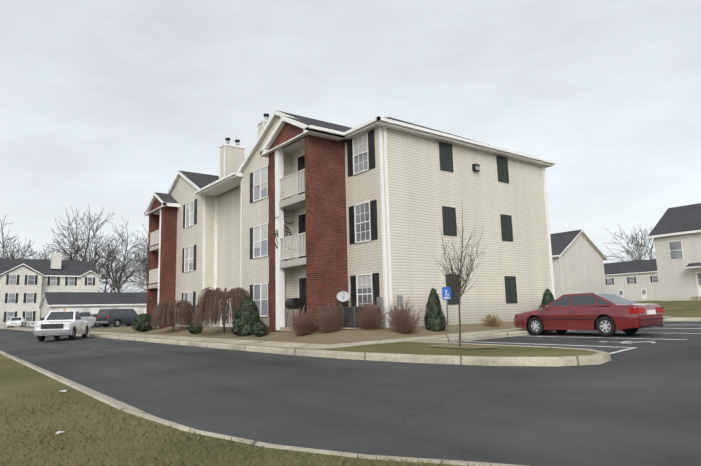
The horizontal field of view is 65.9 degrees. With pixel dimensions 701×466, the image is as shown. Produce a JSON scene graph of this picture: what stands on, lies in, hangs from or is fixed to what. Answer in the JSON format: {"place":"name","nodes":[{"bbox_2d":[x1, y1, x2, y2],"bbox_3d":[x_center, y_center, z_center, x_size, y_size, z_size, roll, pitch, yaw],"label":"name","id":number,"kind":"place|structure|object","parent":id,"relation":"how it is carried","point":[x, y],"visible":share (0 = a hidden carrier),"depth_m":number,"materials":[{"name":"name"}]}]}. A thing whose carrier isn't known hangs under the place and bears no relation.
{"place":"outdoors","nodes":[
{"label":"outdoors","id":0,"kind":"place"},
{"bbox_2d":[11,316,671,349],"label":"sidewalk pavement","id":1,"kind":"structure","parent":0,"point":[283,344],"depth_m":18.51,"materials":[{"name":"concrete"}]},
{"bbox_2d":[146,116,551,331],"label":"building walls","id":2,"kind":"structure","parent":0,"point":[423,188],"depth_m":23.50,"materials":[{"name":"beige plastic"}]},
{"bbox_2d":[144,110,492,215],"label":"building roof","id":3,"kind":"structure","parent":2,"relation":"on","point":[197,181],"depth_m":26.80,"materials":[{"name":"grey"}]},
{"bbox_2d":[181,129,517,320],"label":"windows","id":4,"kind":"structure","parent":2,"relation":"in","point":[363,227],"depth_m":23.15,"materials":[{"name":"black glass"}]},
{"bbox_2d":[0,321,700,465],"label":"road asphalt","id":5,"kind":"structure","parent":0,"point":[640,405],"depth_m":7.39,"materials":[{"name":"grey asphalt"}]},
{"bbox_2d":[6,317,26,327],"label":"white sedan car","id":6,"kind":"object","parent":5,"relation":"on","point":[17,321],"visible":1,"depth_m":74.60,"materials":[{"name":"white paint"}]},
{"bbox_2d":[29,319,44,326],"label":"white sedan car","id":7,"kind":"object","parent":5,"relation":"on","point":[33,323],"visible":0.15,"depth_m":54.94,"materials":[{"name":"white paint"}]},
{"bbox_2d":[33,309,90,340],"bbox_3d":[-16.558,5.278,31.379,2.060,1.760,5.000,0,-9,-13],"label":"white pickup truck","id":8,"kind":"object","parent":5,"relation":"on","point":[64,322],"visible":1,"depth_m":29.98,"materials":[{"name":"white paint"}]},
{"bbox_2d":[79,311,99,326],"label":"parked car","id":9,"kind":"object","parent":5,"relation":"on","point":[85,316],"visible":0.21,"depth_m":55.35,"materials":[{"name":"grey paint"}]},
{"bbox_2d":[95,309,137,326],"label":"van","id":10,"kind":"object","parent":5,"relation":"on","point":[108,317],"visible":0.75,"depth_m":51.95,"materials":[{"name":"black paint"}]},
{"bbox_2d":[0,317,700,465],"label":"kerbs","id":11,"kind":"structure","parent":5,"relation":"on","point":[601,357],"depth_m":10.99,"materials":[{"name":"concrete"}]},
{"bbox_2d":[464,328,700,353],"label":"road markings","id":12,"kind":"object","parent":5,"relation":"on","point":[607,341],"visible":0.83,"depth_m":15.23,"materials":[{"name":"white paint"}]},
{"bbox_2d":[513,293,664,335],"bbox_3d":[8.076,2.811,18.780,2.000,1.400,4.584,5,-10,-37],"label":"red sedan car","id":13,"kind":"object","parent":5,"relation":"on","point":[606,314],"visible":1,"depth_m":17.82,"materials":[{"name":"red paint"}]},
{"bbox_2d":[0,300,700,465],"bbox_3d":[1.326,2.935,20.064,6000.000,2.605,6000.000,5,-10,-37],"label":"ground","id":14,"kind":"structure","parent":0,"point":[18,379],"depth_m":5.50,"materials":[{"name":"green plant"}]},
{"bbox_2d":[0,216,53,259],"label":"tree","id":15,"kind":"object","parent":14,"relation":"on","point":[12,251],"visible":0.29,"depth_m":103.95,"materials":[{"name":"brown plant"}]},
{"bbox_2d":[0,253,100,328],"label":"apartment","id":16,"kind":"structure","parent":14,"relation":"on","point":[25,284],"depth_m":84.36,"materials":[{"name":"beige plastic"}]},
{"bbox_2d":[41,233,101,288],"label":"tree","id":17,"kind":"object","parent":14,"relation":"on","point":[71,250],"visible":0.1,"depth_m":115.22,"materials":[{"name":"brown plant"}]},
{"bbox_2d":[34,203,129,280],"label":"tree","id":18,"kind":"object","parent":14,"relation":"on","point":[86,251],"visible":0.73,"depth_m":102.50,"materials":[{"name":"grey plant"}]},
{"bbox_2d":[39,292,146,325],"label":"garages","id":19,"kind":"structure","parent":14,"relation":"on","point":[93,302],"depth_m":65.98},
{"bbox_2d":[92,240,140,291],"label":"tree","id":20,"kind":"object","parent":14,"relation":"on","point":[111,289],"visible":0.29,"depth_m":135.60,"materials":[{"name":"brown plant"}]},
{"bbox_2d":[87,221,147,291],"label":"tree","id":21,"kind":"object","parent":14,"relation":"on","point":[122,270],"visible":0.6,"depth_m":125.37,"materials":[{"name":"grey plant"}]},
{"bbox_2d":[128,249,147,291],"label":"tree","id":22,"kind":"object","parent":14,"relation":"on","point":[139,277],"visible":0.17,"depth_m":110.02,"materials":[{"name":"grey plant"}]},
{"bbox_2d":[130,224,147,291],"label":"tree","id":23,"kind":"object","parent":14,"relation":"on","point":[142,261],"visible":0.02,"depth_m":130.01,"materials":[{"name":"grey plant"}]},
{"bbox_2d":[91,322,515,343],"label":"bed mulch","id":24,"kind":"object","parent":14,"relation":"on","point":[339,336],"visible":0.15,"depth_m":20.55,"materials":[{"name":"brown soil"}]},
{"bbox_2d":[131,313,153,331],"bbox_3d":[-13.257,5.752,34.652,1.617,1.260,1.594,5,-10,-37],"label":"bush","id":25,"kind":"object","parent":24,"relation":"on","point":[140,322],"visible":0.85,"depth_m":34.20,"materials":[{"name":"plant"}]},
{"bbox_2d":[149,300,194,331],"bbox_3d":[-10.191,4.769,31.127,2.762,1.853,2.607,-1,-8,-3],"label":"weeping tree","id":26,"kind":"object","parent":24,"relation":"on","point":[163,313],"visible":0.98,"depth_m":30.52,"materials":[{"name":"brown plant"}]},
{"bbox_2d":[186,322,203,333],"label":"box shrub","id":27,"kind":"object","parent":24,"relation":"on","point":[192,329],"visible":0.73,"depth_m":27.42,"materials":[{"name":"green plant"}]},
{"bbox_2d":[191,287,250,332],"bbox_3d":[-6.088,3.688,25.934,3.055,2.244,3.248,5,-10,-37],"label":"weeping tree","id":28,"kind":"object","parent":24,"relation":"on","point":[208,303],"visible":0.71,"depth_m":25.15,"materials":[{"name":"brown plant"}]},
{"bbox_2d":[232,296,264,335],"bbox_3d":[-4.500,3.643,23.793,1.554,1.769,1.551,-2,-8,4],"label":"cone shrub","id":29,"kind":"object","parent":24,"relation":"on","point":[247,313],"visible":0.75,"depth_m":23.41,"materials":[{"name":"green plant"}]},
{"bbox_2d":[249,323,269,336],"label":"box shrub","id":30,"kind":"object","parent":24,"relation":"on","point":[259,329],"visible":1,"depth_m":22.13,"materials":[{"name":"green plant"}]},
{"bbox_2d":[284,305,321,336],"bbox_3d":[-1.858,3.371,20.669,1.218,1.242,1.607,5,-10,-37],"label":"bare shrub","id":31,"kind":"object","parent":24,"relation":"on","point":[303,326],"visible":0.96,"depth_m":20.40,"materials":[{"name":"brown plant"}]},
{"bbox_2d":[310,300,344,332],"bbox_3d":[-0.739,3.136,20.135,1.475,1.203,1.442,5,-10,-37],"label":"bare shrub","id":32,"kind":"object","parent":24,"relation":"on","point":[329,322],"visible":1,"depth_m":19.86,"materials":[{"name":"brown plant"}]},
{"bbox_2d":[320,306,365,328],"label":"ac units","id":33,"kind":"object","parent":24,"relation":"on","point":[348,313],"visible":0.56,"depth_m":19.85,"materials":[{"name":"metal"}]},
{"bbox_2d":[349,295,388,328],"bbox_3d":[0.686,2.919,19.472,1.486,1.225,1.506,5,-10,-37],"label":"bare shrub","id":34,"kind":"object","parent":24,"relation":"on","point":[369,319],"visible":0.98,"depth_m":19.38,"materials":[{"name":"brown plant"}]},
{"bbox_2d":[382,297,423,333],"bbox_3d":[1.996,2.977,19.228,1.520,1.288,1.458,5,-10,-37],"label":"bare shrub","id":35,"kind":"object","parent":24,"relation":"on","point":[402,322],"visible":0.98,"depth_m":19.04,"materials":[{"name":"brown plant"}]},
{"bbox_2d":[423,288,446,330],"bbox_3d":[3.117,2.863,20.268,0.899,1.646,0.878,5,-10,-37],"label":"conical evergreen shrub","id":36,"kind":"object","parent":24,"relation":"on","point":[434,317],"visible":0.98,"depth_m":20.01,"materials":[{"name":"green plant"}]},
{"bbox_2d":[442,286,450,332],"bbox_3d":[3.506,2.782,19.598,0.310,1.720,0.071,-3,-8,9],"label":"accessible sign","id":37,"kind":"object","parent":24,"relation":"on","point":[446,293],"visible":0.9,"depth_m":19.64,"materials":[{"name":"blue metal"}]},
{"bbox_2d":[480,313,501,326],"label":"grass tuft","id":38,"kind":"object","parent":24,"relation":"on","point":[492,321],"visible":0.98,"depth_m":21.96,"materials":[{"name":"beige plant"}]},
{"bbox_2d":[538,288,554,308],"bbox_3d":[9.003,3.299,24.603,1.038,1.619,1.014,5,-10,-37],"label":"cone shrub","id":39,"kind":"object","parent":24,"relation":"on","point":[548,297],"visible":0.38,"depth_m":24.57,"materials":[{"name":"green plant"}]},
{"bbox_2d":[145,113,555,331],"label":"building trim","id":40,"kind":"structure","parent":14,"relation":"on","point":[225,184],"depth_m":23.05,"materials":[{"name":"white paint"}]},
{"bbox_2d":[270,209,294,260],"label":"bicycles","id":41,"kind":"object","parent":40,"relation":"attached to","point":[287,231],"visible":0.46,"depth_m":23.47,"materials":[{"name":"black metal"}]},
{"bbox_2d":[285,298,306,324],"bbox_3d":[-2.098,3.236,22.052,0.552,1.191,1.360,5,-10,-37],"label":"barbecue grill","id":42,"kind":"object","parent":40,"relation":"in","point":[290,303],"visible":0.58,"depth_m":22.17,"materials":[{"name":"black metal"}]},
{"bbox_2d":[337,291,349,305],"bbox_3d":[-0.318,2.606,21.465,0.401,0.604,0.530,5,-10,-37],"label":"satellite dish","id":43,"kind":"object","parent":40,"relation":"attached to","point":[342,296],"visible":1,"depth_m":21.46,"materials":[{"name":"grey metal"}]},
{"bbox_2d":[372,295,402,324],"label":"utility boxes","id":44,"kind":"object","parent":40,"relation":"attached to","point":[399,298],"visible":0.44,"depth_m":20.41,"materials":[{"name":"grey metal"}]},
{"bbox_2d":[430,344,497,348],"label":"island mulch","id":45,"kind":"object","parent":14,"relation":"on","point":[457,346],"visible":0.95,"depth_m":13.33,"materials":[{"name":"brown soil"}]},
{"bbox_2d":[433,208,487,345],"bbox_3d":[2.821,1.013,13.510,1.301,3.630,1.022,-5,-9,23],"label":"bare tree","id":46,"kind":"object","parent":45,"relation":"on","point":[455,281],"visible":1,"depth_m":13.53,"materials":[{"name":"brown plant"}]},
{"bbox_2d":[550,229,607,299],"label":"townhouse","id":47,"kind":"structure","parent":14,"relation":"on","point":[578,257],"depth_m":58.72,"materials":[{"name":"beige plastic"}]},
{"bbox_2d":[604,222,655,262],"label":"tree","id":48,"kind":"object","parent":14,"relation":"on","point":[640,256],"visible":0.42,"depth_m":133.74,"materials":[{"name":"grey plant"}]},
{"bbox_2d":[604,259,659,300],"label":"townhouse","id":49,"kind":"structure","parent":14,"relation":"on","point":[634,280],"depth_m":111.16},
{"bbox_2d":[648,203,700,300],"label":"townhouse","id":50,"kind":"structure","parent":14,"relation":"on","point":[675,233],"depth_m":46.53,"materials":[{"name":"beige plastic"}]},
{"bbox_2d":[0,0,700,291],"label":"sky","id":51,"kind":"structure","parent":0,"point":[103,103],"materials":[{"name":"grey"}]}
]}

